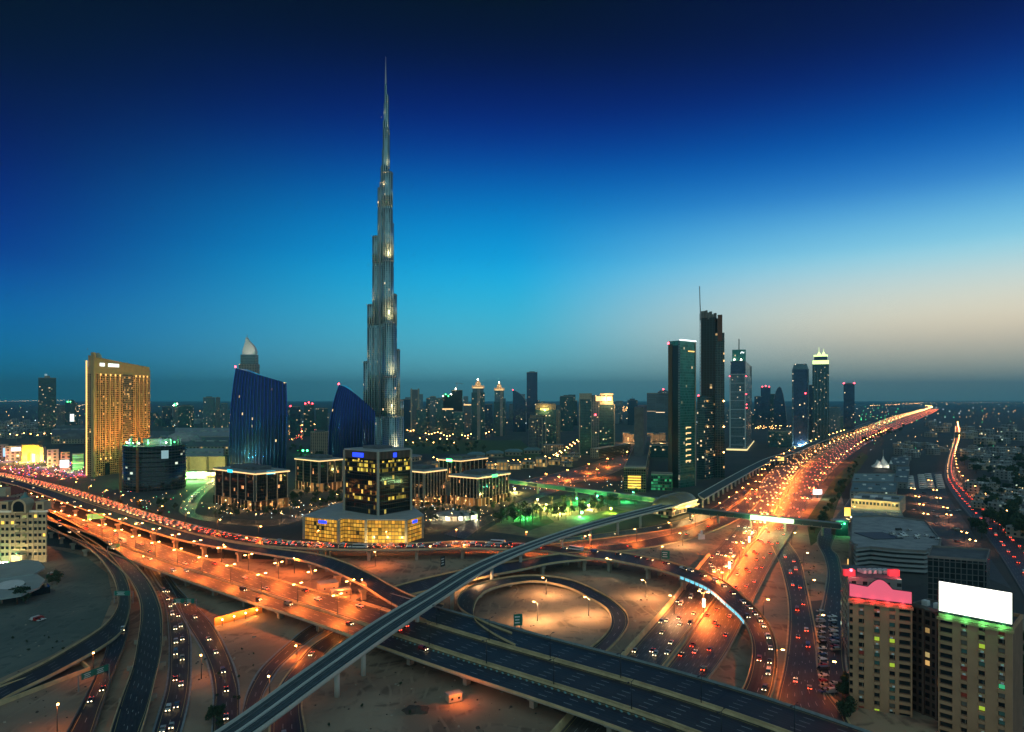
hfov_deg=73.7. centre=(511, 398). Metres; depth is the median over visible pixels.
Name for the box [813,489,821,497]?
roadside billboard
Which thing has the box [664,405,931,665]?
highway median
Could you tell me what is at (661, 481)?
glass link
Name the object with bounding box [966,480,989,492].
villa
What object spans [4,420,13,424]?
villa
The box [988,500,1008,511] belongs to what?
villa
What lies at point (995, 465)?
villa
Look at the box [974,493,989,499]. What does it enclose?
villa
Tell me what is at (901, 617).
window
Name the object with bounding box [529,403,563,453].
stepped tower
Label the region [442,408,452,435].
office tower
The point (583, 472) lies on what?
boulevard road
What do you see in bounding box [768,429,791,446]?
apartment tower
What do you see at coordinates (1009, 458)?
villa
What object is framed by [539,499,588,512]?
lawn ground
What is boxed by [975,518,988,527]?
tree
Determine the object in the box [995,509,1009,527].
tree
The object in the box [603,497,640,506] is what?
lawn ground
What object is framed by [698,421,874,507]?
metro viaduct
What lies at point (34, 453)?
mall gate
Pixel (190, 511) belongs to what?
road
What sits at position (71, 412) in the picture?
screen tower
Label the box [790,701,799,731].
street lamp
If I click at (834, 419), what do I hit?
apartment tower
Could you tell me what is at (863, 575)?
hall block
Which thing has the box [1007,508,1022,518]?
tree
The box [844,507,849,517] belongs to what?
roadside billboard
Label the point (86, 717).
flyover
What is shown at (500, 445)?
park lawn ground
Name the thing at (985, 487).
tree
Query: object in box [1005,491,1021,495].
villa
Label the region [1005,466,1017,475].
tree
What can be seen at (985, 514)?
tree
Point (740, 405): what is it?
framed tower
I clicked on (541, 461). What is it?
arcade house
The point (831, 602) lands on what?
access road
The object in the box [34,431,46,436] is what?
villa
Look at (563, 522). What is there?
park ground
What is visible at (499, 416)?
crowned tower
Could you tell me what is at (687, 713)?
flyover
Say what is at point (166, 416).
office tower
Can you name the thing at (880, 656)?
apartment tower
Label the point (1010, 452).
villa
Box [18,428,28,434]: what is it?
villa
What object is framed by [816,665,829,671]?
van
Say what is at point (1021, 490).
villa
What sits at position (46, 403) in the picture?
round tower
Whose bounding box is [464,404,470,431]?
apartment tower
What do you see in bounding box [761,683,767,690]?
car
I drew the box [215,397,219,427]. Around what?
apartment tower
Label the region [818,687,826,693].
car
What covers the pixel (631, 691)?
street lamp
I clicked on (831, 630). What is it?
car
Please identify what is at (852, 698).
tree
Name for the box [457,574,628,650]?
flyover
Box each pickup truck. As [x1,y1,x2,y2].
[159,725,165,731]
[173,701,179,707]
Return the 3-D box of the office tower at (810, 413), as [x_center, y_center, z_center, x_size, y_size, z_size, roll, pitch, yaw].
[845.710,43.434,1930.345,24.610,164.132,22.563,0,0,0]
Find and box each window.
[13,501,23,511]
[900,615,909,620]
[900,624,909,628]
[900,632,909,636]
[900,640,909,644]
[900,648,909,652]
[900,656,909,660]
[900,664,909,669]
[900,672,909,677]
[900,680,909,685]
[900,689,909,693]
[900,697,909,701]
[900,705,909,709]
[941,627,951,632]
[941,635,951,641]
[941,644,951,649]
[941,652,951,658]
[941,661,951,667]
[941,670,951,675]
[941,678,951,684]
[941,687,951,692]
[941,695,951,701]
[941,704,951,710]
[941,712,951,718]
[941,721,951,727]
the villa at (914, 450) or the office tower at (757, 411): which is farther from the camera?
the office tower at (757, 411)
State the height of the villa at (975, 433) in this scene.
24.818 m
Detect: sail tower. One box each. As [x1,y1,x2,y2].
[512,389,525,431]
[774,387,786,427]
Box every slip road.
[483,491,763,578]
[550,490,750,544]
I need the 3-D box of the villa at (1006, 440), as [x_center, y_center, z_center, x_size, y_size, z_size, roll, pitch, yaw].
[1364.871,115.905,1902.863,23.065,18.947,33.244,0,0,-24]
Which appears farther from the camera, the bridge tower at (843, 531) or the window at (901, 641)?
the bridge tower at (843, 531)
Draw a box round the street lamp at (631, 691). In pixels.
[627,678,635,708]
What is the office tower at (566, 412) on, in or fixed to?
on the ground at (986, 414)
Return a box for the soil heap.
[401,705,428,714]
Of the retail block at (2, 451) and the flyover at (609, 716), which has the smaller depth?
the flyover at (609, 716)
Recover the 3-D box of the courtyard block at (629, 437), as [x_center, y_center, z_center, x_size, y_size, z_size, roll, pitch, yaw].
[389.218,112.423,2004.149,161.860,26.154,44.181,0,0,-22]
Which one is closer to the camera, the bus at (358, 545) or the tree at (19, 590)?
the tree at (19, 590)
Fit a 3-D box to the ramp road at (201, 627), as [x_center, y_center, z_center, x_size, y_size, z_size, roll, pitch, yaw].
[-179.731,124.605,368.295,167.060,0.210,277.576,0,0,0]
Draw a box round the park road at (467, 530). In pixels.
[444,485,565,538]
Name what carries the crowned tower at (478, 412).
on the ground at (986, 414)
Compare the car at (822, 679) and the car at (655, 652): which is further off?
the car at (655, 652)
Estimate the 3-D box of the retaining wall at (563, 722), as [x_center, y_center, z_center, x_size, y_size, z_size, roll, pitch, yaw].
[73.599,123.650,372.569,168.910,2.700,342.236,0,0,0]
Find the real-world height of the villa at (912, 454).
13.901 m
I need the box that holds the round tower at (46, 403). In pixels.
[38,374,55,435]
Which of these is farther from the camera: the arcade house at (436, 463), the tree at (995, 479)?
the arcade house at (436, 463)
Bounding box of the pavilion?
[434,510,477,520]
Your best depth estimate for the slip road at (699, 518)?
660.07 m
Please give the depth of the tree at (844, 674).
298.82 m
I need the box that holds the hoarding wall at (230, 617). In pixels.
[214,606,261,625]
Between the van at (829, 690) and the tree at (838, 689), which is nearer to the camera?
the tree at (838, 689)
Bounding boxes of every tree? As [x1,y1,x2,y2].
[12,586,25,603]
[19,590,30,603]
[20,583,31,600]
[53,571,63,576]
[53,576,60,582]
[204,705,220,723]
[215,703,225,715]
[215,714,223,726]
[509,510,517,521]
[526,508,532,520]
[558,506,565,516]
[560,494,566,500]
[580,504,587,513]
[589,501,595,511]
[598,495,604,500]
[835,676,848,699]
[835,684,848,699]
[836,696,854,718]
[837,704,854,721]
[840,671,848,680]
[845,694,857,706]
[959,454,968,464]
[971,463,982,469]
[971,518,980,531]
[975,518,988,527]
[976,474,989,481]
[977,524,987,538]
[979,484,992,490]
[981,509,994,522]
[983,492,998,505]
[984,505,996,522]
[986,466,993,474]
[989,512,1007,529]
[990,476,999,483]
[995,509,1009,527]
[998,518,1011,532]
[1002,483,1012,487]
[1002,499,1019,509]
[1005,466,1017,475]
[1007,499,1021,505]
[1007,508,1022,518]
[1007,512,1020,523]
[1011,493,1022,501]
[1012,453,1022,460]
[1012,472,1023,484]
[1012,516,1023,530]
[1016,462,1023,466]
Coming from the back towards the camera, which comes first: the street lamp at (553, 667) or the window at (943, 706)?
the street lamp at (553, 667)
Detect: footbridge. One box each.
[509,479,657,504]
[687,507,841,535]
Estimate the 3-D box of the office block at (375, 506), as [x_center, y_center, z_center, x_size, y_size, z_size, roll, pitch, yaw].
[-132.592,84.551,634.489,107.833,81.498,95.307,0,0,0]
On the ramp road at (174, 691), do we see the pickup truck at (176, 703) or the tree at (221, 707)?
the pickup truck at (176, 703)
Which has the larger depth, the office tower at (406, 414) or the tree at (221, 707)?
the office tower at (406, 414)
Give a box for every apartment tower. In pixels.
[56,405,64,424]
[173,403,177,426]
[203,396,214,427]
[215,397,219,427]
[221,403,227,427]
[311,430,328,454]
[410,389,418,432]
[416,408,425,433]
[430,396,435,432]
[436,398,442,432]
[454,411,463,436]
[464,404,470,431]
[751,366,751,440]
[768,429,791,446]
[829,407,840,432]
[848,582,913,716]
[937,612,1022,731]
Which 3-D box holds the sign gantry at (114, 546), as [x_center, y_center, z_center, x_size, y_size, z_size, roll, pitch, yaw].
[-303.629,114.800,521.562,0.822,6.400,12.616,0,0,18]
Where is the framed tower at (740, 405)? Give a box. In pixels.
[726,339,753,450]
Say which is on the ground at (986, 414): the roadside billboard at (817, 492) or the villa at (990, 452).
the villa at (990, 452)
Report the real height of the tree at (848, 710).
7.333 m
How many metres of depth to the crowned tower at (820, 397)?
1885.95 m
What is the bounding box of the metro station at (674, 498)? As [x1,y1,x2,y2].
[651,492,699,517]
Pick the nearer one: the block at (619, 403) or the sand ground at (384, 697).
the sand ground at (384, 697)
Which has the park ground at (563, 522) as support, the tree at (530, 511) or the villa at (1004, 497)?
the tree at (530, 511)
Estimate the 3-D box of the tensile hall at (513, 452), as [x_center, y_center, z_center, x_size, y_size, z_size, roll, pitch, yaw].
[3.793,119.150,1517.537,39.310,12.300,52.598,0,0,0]
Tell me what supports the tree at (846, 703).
on the sand ground at (384, 697)
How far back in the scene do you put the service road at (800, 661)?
337.66 m
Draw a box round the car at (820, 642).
[816,640,826,644]
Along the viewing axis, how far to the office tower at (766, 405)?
3029.08 m
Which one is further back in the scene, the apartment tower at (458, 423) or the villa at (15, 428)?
the villa at (15, 428)
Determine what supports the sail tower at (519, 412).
on the ground at (986, 414)
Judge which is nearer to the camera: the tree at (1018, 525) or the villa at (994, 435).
the tree at (1018, 525)
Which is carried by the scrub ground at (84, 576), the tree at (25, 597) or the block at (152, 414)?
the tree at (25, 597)
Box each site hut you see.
[316,579,338,591]
[329,586,351,595]
[445,689,462,703]
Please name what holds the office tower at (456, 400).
on the ground at (986, 414)
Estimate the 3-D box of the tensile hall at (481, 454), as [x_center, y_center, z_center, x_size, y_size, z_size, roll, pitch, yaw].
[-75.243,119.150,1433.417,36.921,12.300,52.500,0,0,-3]
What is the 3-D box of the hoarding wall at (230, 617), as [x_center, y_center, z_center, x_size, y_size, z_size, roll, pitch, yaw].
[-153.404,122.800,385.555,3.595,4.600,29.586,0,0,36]
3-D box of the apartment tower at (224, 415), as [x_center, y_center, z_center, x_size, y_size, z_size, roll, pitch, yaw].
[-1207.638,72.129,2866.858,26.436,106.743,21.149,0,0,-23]
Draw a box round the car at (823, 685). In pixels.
[819,683,828,686]
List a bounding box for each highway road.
[561,405,930,731]
[616,405,940,731]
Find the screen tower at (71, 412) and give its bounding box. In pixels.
[65,400,77,424]
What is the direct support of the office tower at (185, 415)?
on the ground at (986, 414)
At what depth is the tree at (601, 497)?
794.80 m
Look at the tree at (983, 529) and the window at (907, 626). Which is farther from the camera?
the tree at (983, 529)
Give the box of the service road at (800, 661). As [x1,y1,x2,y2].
[772,542,850,723]
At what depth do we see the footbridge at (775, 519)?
650.48 m
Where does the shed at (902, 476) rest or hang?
on the ground at (986, 414)
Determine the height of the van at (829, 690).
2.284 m
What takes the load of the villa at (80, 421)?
on the ground at (986, 414)
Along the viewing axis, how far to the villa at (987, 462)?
1263.35 m
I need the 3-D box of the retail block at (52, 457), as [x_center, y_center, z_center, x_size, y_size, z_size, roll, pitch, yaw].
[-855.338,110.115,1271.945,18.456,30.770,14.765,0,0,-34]
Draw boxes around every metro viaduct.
[214,499,697,731]
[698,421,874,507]
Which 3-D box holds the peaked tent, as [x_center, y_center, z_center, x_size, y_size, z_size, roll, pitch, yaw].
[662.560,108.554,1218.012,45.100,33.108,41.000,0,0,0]
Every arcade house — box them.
[432,461,438,466]
[487,462,494,468]
[497,460,507,470]
[510,462,520,469]
[523,460,533,468]
[536,457,546,466]
[548,458,559,464]
[561,455,572,460]
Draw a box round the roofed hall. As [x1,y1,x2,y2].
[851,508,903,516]
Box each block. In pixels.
[0,444,8,459]
[5,445,21,460]
[47,449,58,465]
[60,452,69,468]
[72,453,83,469]
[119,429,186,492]
[150,412,157,419]
[154,415,160,425]
[194,418,199,423]
[213,463,289,510]
[287,408,289,419]
[294,454,342,491]
[300,410,302,419]
[302,444,423,542]
[412,464,446,506]
[419,394,422,407]
[438,454,487,480]
[449,468,510,505]
[463,396,467,403]
[509,404,512,419]
[573,400,576,424]
[615,406,621,422]
[615,413,618,423]
[616,401,622,421]
[623,432,665,441]
[624,405,650,491]
[650,443,667,457]
[725,412,728,422]
[841,565,901,656]
[912,598,938,720]
[927,545,989,600]
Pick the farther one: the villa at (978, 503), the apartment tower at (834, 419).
the apartment tower at (834, 419)
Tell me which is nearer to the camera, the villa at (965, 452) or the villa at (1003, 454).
the villa at (1003, 454)
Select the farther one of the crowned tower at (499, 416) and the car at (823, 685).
the crowned tower at (499, 416)
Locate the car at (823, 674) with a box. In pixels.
[817,672,828,676]
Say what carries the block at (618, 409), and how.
on the ground at (986, 414)
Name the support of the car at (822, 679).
on the access road at (831, 602)
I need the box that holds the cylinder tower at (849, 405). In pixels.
[843,383,854,432]
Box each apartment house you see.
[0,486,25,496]
[0,492,51,562]
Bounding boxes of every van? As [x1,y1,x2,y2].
[33,615,44,620]
[173,647,177,654]
[284,600,292,605]
[766,666,770,674]
[815,618,825,622]
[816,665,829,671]
[826,687,836,693]
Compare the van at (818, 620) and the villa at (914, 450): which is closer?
the van at (818, 620)
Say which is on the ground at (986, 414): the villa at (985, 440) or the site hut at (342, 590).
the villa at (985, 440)
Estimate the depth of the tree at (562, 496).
802.71 m
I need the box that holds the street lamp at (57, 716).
[57,703,58,731]
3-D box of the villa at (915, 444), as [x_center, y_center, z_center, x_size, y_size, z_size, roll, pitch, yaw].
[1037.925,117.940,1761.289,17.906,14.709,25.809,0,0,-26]
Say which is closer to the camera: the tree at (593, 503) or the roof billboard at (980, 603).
the roof billboard at (980, 603)
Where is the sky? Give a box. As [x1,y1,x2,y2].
[0,0,1023,400]
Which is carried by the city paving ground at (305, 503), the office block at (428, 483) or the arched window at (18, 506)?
the office block at (428, 483)
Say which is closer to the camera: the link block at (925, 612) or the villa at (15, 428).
the link block at (925, 612)
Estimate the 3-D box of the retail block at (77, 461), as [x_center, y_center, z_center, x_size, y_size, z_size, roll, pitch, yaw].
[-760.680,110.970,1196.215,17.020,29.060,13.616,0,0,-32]
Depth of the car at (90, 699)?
278.24 m
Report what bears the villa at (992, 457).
on the ground at (986, 414)
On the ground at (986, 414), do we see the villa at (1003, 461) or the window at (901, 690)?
the villa at (1003, 461)
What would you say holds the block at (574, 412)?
on the ground at (986, 414)
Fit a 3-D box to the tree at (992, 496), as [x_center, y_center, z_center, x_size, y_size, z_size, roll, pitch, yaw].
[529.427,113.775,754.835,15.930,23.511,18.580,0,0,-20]
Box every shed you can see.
[850,482,897,498]
[852,473,895,481]
[889,457,909,469]
[895,466,909,488]
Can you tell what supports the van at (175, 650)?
on the ramp road at (174, 691)
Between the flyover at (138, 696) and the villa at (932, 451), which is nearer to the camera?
the flyover at (138, 696)
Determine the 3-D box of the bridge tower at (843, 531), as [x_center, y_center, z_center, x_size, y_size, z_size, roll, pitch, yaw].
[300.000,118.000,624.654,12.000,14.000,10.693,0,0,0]
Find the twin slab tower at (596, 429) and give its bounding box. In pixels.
[579,393,630,458]
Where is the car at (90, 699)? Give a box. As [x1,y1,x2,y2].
[87,696,93,702]
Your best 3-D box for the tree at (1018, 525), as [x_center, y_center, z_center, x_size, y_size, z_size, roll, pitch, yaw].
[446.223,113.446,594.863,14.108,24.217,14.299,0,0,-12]
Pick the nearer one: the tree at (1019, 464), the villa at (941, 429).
the tree at (1019, 464)
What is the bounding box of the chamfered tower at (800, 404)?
[792,364,808,445]
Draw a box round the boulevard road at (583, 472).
[521,448,632,487]
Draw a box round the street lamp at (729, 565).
[725,555,733,572]
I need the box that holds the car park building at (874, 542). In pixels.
[848,515,940,573]
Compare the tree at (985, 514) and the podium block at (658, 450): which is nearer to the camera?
the tree at (985, 514)
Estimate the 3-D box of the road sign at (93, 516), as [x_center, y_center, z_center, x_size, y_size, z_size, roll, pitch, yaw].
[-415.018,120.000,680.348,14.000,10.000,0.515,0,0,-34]
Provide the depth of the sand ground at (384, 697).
349.48 m
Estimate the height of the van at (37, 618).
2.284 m
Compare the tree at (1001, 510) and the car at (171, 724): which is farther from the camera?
the tree at (1001, 510)
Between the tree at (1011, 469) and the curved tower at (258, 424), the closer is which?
the tree at (1011, 469)
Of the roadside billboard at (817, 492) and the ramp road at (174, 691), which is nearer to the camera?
the ramp road at (174, 691)
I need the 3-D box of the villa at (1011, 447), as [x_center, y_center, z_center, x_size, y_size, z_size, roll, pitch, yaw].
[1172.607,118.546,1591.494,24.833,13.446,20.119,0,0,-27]
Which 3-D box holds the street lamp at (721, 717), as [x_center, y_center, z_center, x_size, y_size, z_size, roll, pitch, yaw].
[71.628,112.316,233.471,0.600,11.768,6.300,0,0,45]
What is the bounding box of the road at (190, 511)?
[179,477,313,525]
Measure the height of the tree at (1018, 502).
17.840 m
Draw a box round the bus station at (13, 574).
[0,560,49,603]
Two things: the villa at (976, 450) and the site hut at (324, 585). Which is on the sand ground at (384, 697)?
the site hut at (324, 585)
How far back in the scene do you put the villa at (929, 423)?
2997.33 m
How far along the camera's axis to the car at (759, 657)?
313.21 m
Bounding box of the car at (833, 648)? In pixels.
[830,646,840,650]
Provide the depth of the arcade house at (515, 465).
1195.56 m
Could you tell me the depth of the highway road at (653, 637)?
504.31 m
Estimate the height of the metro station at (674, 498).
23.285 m
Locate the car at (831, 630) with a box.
[828,628,838,632]
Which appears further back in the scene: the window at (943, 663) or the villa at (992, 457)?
the villa at (992, 457)
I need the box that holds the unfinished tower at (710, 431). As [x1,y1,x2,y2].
[697,286,723,479]
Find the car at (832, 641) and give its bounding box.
[829,639,839,643]
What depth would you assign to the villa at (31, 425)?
2704.47 m
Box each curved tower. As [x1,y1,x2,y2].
[229,366,286,468]
[328,383,374,457]
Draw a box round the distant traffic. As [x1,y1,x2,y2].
[0,409,957,530]
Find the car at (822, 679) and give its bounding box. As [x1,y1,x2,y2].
[818,678,827,682]
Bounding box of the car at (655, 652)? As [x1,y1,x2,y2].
[652,650,658,656]
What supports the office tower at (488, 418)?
on the ground at (986, 414)
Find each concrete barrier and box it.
[616,449,830,730]
[662,449,827,665]
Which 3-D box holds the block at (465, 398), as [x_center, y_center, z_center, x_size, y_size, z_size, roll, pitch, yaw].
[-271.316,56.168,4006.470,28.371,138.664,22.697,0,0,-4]
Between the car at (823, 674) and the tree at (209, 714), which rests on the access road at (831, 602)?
the car at (823, 674)
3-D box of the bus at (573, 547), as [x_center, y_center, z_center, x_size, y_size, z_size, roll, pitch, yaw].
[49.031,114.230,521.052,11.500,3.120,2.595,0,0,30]
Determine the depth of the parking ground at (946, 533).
710.23 m
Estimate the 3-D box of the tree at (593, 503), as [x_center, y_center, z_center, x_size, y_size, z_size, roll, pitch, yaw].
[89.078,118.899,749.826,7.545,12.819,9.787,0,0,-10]
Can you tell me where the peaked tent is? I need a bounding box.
[872,450,892,467]
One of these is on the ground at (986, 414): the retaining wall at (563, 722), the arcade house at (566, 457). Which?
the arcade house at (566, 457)
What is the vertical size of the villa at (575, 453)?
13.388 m
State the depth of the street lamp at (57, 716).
255.75 m
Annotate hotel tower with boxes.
[86,348,149,476]
[239,337,259,373]
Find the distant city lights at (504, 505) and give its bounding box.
[8,400,1015,520]
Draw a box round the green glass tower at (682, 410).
[668,339,695,487]
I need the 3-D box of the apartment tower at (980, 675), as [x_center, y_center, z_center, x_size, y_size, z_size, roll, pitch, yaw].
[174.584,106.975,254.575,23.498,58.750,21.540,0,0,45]
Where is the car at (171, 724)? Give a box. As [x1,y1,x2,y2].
[168,722,174,729]
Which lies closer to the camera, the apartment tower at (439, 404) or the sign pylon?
the sign pylon
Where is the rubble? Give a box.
[3,546,822,731]
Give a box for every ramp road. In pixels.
[144,567,191,731]
[149,570,240,731]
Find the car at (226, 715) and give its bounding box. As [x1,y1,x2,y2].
[223,713,228,719]
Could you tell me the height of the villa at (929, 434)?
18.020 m
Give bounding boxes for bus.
[119,537,125,542]
[352,543,367,547]
[490,539,504,543]
[569,545,583,550]
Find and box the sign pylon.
[698,530,704,538]
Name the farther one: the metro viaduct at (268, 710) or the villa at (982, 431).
the villa at (982, 431)
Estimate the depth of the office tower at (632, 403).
3226.47 m
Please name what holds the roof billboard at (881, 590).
on the apartment tower at (880, 656)
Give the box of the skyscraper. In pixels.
[363,57,421,461]
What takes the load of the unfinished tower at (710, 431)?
on the ground at (986, 414)
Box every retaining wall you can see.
[0,661,90,705]
[550,552,709,731]
[707,525,796,678]
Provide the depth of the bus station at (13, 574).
444.87 m
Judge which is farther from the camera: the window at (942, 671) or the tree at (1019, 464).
the tree at (1019, 464)
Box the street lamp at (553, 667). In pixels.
[549,655,558,683]
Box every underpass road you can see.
[241,593,375,712]
[268,631,348,731]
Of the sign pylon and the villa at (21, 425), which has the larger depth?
the villa at (21, 425)
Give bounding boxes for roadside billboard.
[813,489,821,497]
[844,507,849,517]
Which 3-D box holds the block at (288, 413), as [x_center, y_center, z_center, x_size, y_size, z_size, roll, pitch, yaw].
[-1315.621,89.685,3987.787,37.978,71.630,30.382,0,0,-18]
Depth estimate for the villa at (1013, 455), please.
1359.40 m
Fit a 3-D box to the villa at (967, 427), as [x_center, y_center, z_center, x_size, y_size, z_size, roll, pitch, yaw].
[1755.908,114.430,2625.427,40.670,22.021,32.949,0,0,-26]
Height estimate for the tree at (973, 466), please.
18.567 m
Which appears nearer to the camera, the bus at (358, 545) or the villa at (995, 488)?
the bus at (358, 545)
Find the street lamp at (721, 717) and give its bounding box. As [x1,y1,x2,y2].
[716,707,726,731]
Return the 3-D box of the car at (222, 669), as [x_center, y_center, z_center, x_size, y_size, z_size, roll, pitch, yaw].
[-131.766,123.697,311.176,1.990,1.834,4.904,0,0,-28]
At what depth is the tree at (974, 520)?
641.04 m
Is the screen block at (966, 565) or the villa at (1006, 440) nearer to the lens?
the screen block at (966, 565)
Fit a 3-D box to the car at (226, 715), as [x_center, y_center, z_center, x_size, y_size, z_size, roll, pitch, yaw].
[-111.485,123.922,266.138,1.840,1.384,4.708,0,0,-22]
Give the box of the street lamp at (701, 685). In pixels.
[697,672,705,702]
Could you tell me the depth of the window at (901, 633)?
268.93 m
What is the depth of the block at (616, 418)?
3385.09 m
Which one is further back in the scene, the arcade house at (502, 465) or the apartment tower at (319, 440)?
the apartment tower at (319, 440)
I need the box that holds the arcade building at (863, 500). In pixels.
[851,492,905,512]
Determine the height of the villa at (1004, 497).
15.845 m
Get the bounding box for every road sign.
[87,513,103,519]
[441,556,444,566]
[514,614,521,628]
[662,551,669,560]
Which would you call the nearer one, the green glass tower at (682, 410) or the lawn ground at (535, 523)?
the lawn ground at (535, 523)
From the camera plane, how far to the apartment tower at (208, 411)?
2857.82 m
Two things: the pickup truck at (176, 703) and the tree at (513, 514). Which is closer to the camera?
the pickup truck at (176, 703)
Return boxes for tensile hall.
[467,452,484,456]
[486,450,503,456]
[505,449,522,455]
[524,447,540,453]
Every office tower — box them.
[162,406,171,426]
[178,405,193,427]
[290,405,299,436]
[304,402,313,435]
[316,407,327,430]
[403,398,409,432]
[426,398,429,432]
[442,394,450,407]
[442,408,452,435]
[451,383,462,430]
[485,404,491,432]
[527,371,536,428]
[560,395,572,430]
[628,397,636,424]
[647,389,667,434]
[754,396,761,426]
[761,386,770,426]
[771,394,774,426]
[809,385,811,442]
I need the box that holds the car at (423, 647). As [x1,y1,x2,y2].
[418,644,427,650]
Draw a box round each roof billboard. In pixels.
[849,579,912,604]
[938,580,1012,625]
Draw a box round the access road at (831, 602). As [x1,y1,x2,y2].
[815,498,850,699]
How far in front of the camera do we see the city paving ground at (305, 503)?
774.93 m
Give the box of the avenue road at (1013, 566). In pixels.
[944,424,1023,594]
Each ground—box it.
[0,401,1023,613]
[0,485,1023,731]
[0,547,112,677]
[205,478,545,530]
[404,440,540,459]
[485,493,652,537]
[512,515,553,530]
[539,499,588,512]
[581,509,628,521]
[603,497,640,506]
[807,453,868,544]
[811,600,848,700]
[910,471,1009,587]
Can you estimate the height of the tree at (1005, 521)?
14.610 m
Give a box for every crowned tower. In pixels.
[471,379,484,438]
[494,382,504,435]
[812,350,828,443]
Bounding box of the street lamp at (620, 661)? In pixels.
[617,650,624,677]
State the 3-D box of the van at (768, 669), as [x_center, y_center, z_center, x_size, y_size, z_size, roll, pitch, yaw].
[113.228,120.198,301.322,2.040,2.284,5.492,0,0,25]
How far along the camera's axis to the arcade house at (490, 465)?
1179.48 m
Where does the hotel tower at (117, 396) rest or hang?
on the ground at (986, 414)
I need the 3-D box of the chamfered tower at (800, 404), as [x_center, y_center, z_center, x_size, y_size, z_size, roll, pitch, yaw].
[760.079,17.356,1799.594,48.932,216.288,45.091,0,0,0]
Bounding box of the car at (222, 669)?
[220,666,225,672]
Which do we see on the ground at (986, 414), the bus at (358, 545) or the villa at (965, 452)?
the villa at (965, 452)
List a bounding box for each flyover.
[0,472,547,560]
[0,477,443,619]
[0,517,130,700]
[47,509,784,731]
[47,511,166,731]
[47,519,693,731]
[66,617,129,731]
[362,593,871,731]
[394,551,593,594]
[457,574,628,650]
[546,544,777,697]
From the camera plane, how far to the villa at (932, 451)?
1511.36 m
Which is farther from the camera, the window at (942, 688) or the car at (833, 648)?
the car at (833, 648)
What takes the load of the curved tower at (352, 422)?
on the ground at (986, 414)
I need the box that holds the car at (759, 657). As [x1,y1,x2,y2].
[757,654,761,660]
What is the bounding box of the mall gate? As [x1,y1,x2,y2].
[22,445,45,461]
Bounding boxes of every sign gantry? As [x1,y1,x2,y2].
[78,664,109,691]
[107,543,121,554]
[114,591,133,602]
[172,598,196,610]
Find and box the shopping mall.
[51,425,229,478]
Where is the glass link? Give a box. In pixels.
[651,472,671,490]
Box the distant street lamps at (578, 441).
[37,405,959,460]
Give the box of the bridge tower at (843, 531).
[831,519,848,535]
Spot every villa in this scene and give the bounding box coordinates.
[0,424,6,428]
[0,432,5,437]
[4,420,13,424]
[7,426,19,430]
[7,432,21,438]
[11,418,20,423]
[13,423,24,428]
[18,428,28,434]
[22,419,30,424]
[26,424,36,428]
[29,427,37,432]
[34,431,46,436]
[78,419,82,424]
[560,460,572,466]
[568,451,580,457]
[893,442,904,447]
[894,447,908,454]
[901,443,912,447]
[904,450,919,457]
[907,441,920,446]
[909,448,920,454]
[924,420,936,426]
[924,431,936,436]
[924,443,937,448]
[926,447,939,454]
[934,426,949,431]
[939,447,948,451]
[942,423,950,426]
[955,430,974,438]
[960,429,977,436]
[960,450,974,455]
[961,425,974,430]
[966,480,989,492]
[968,448,981,454]
[968,461,986,469]
[971,446,986,451]
[971,499,987,508]
[973,435,995,444]
[973,454,989,459]
[973,458,989,465]
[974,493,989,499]
[976,428,993,434]
[984,450,994,455]
[988,434,1003,437]
[988,445,1005,451]
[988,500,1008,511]
[989,454,1002,460]
[989,462,1008,472]
[989,485,1011,493]
[991,458,1011,465]
[994,436,1010,443]
[994,451,1007,457]
[994,468,1014,479]
[995,426,1007,432]
[998,494,1020,505]
[1001,423,1016,430]
[1002,456,1016,462]
[1004,450,1020,455]
[1005,430,1023,440]
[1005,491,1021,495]
[1006,524,1023,538]
[1007,446,1020,449]
[1009,453,1023,461]
[1009,480,1023,488]
[1010,493,1023,504]
[1012,487,1023,494]
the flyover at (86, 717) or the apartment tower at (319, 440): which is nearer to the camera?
the flyover at (86, 717)
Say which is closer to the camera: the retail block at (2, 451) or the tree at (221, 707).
the tree at (221, 707)
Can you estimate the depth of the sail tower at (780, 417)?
2942.46 m
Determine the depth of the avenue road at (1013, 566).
631.15 m
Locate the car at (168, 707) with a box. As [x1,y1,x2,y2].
[165,703,171,711]
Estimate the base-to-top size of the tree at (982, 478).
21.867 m

